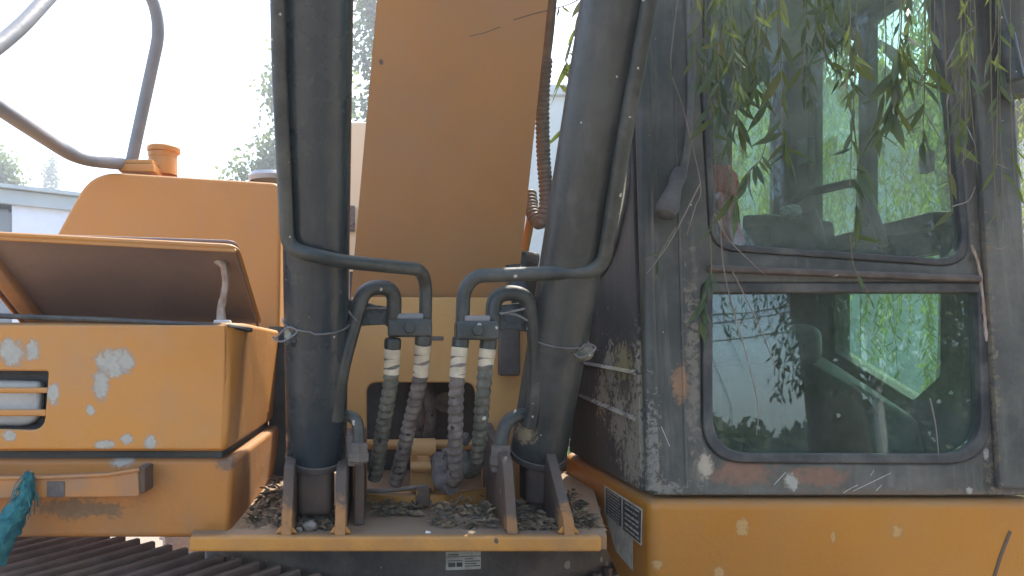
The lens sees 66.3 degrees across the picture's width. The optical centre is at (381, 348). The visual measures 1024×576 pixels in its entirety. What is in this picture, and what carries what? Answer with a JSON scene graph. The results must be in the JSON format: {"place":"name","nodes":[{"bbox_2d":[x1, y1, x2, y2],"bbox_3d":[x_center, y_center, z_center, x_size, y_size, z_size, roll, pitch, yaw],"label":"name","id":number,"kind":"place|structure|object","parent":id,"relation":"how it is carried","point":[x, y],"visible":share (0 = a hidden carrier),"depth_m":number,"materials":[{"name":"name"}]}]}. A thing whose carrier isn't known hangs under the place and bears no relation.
{"place":"outdoors","nodes":[
{"label":"outdoors","id":0,"kind":"place"},
{"bbox_2d":[110,421,268,547],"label":"ground","id":1,"kind":"structure","parent":0,"point":[158,543],"depth_m":6.63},
{"bbox_2d":[0,139,31,185],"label":"poplar tree","id":2,"kind":"object","parent":1,"relation":"on","point":[8,168],"visible":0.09,"depth_m":31.82,"materials":[{"name":"green plant"}]},
{"bbox_2d":[0,183,80,322],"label":"shed","id":3,"kind":"structure","parent":1,"relation":"on","point":[29,209],"depth_m":13.11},
{"bbox_2d":[38,153,61,189],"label":"poplar tree","id":4,"kind":"object","parent":1,"relation":"on","point":[49,172],"visible":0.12,"depth_m":59.96,"materials":[{"name":"green plant"}]},
{"bbox_2d":[214,38,361,180],"bbox_3d":[-3.092,-4.951,27.352,6.469,13.204,5.983,0,0,0],"label":"poplar tree","id":5,"kind":"object","parent":1,"relation":"on","point":[267,160],"visible":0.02,"depth_m":26.72,"materials":[{"name":"green plant"}]},
{"bbox_2d":[352,0,376,121],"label":"poplar tree","id":6,"kind":"object","parent":1,"relation":"on","point":[368,13],"visible":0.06,"depth_m":23.58,"materials":[{"name":"green plant"}]},
{"bbox_2d":[0,0,1023,575],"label":"excavator","id":7,"kind":"object","parent":1,"relation":"on","point":[344,314],"visible":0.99,"depth_m":1.79,"materials":[{"name":"metal"}]},
{"bbox_2d":[0,470,38,566],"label":"rope","id":8,"kind":"object","parent":7,"relation":"attached to","point":[15,512],"visible":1,"depth_m":1.62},
{"bbox_2d":[296,527,302,531],"bbox_3d":[-0.182,0.404,1.710,0.014,0.012,0.014,0,0,-41],"label":"pebble","id":9,"kind":"object","parent":7,"relation":"on","point":[299,529],"visible":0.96,"depth_m":1.71,"materials":[{"name":"stone"}]},
{"bbox_2d":[240,475,608,531],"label":"leaf litter","id":10,"kind":"object","parent":7,"relation":"on","point":[419,512],"visible":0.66,"depth_m":1.81,"materials":[{"name":"brown plant"}]},
{"bbox_2d":[302,520,317,531],"bbox_3d":[-0.160,0.398,1.719,0.037,0.024,0.028,0,0,0],"label":"stone","id":11,"kind":"object","parent":10,"relation":"on","point":[309,526],"visible":1,"depth_m":1.71,"materials":[{"name":"grey stone"}]},
{"bbox_2d":[713,165,744,244],"bbox_3d":[0.852,-0.353,1.880,0.078,0.199,0.041,0,0,0],"label":"cloth","id":12,"kind":"object","parent":7,"relation":"hanging from","point":[723,173],"visible":0.7,"depth_m":1.88,"materials":[{"name":"grey fabric"}]},
{"bbox_2d":[779,204,802,218],"bbox_3d":[1.141,-0.381,2.139,0.063,0.041,0.054,0,0,0],"label":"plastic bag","id":13,"kind":"object","parent":7,"relation":"on","point":[791,211],"visible":1,"depth_m":2.13,"materials":[{"name":"white plastic"}]},
{"bbox_2d":[549,0,1023,454],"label":"willow tree","id":14,"kind":"object","parent":1,"relation":"on","point":[891,82],"visible":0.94,"depth_m":1.45,"materials":[{"name":"green plant"}]},
{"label":"lawn bed","id":15,"kind":"structure","parent":1,"relation":"on","visible":0},
{"bbox_2d":[732,0,1023,392],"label":"willow tree","id":16,"kind":"object","parent":15,"relation":"on","point":[909,107],"visible":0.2,"depth_m":9.21,"materials":[{"name":"green plant"}]},
{"bbox_2d":[0,0,930,191],"label":"sky","id":17,"kind":"structure","parent":0,"point":[78,72],"materials":[{"name":"white"}]},
{"bbox_2d":[524,84,1023,393],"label":"building","id":18,"kind":"structure","parent":0,"point":[909,378],"depth_m":16.00,"materials":[{"name":"white"}]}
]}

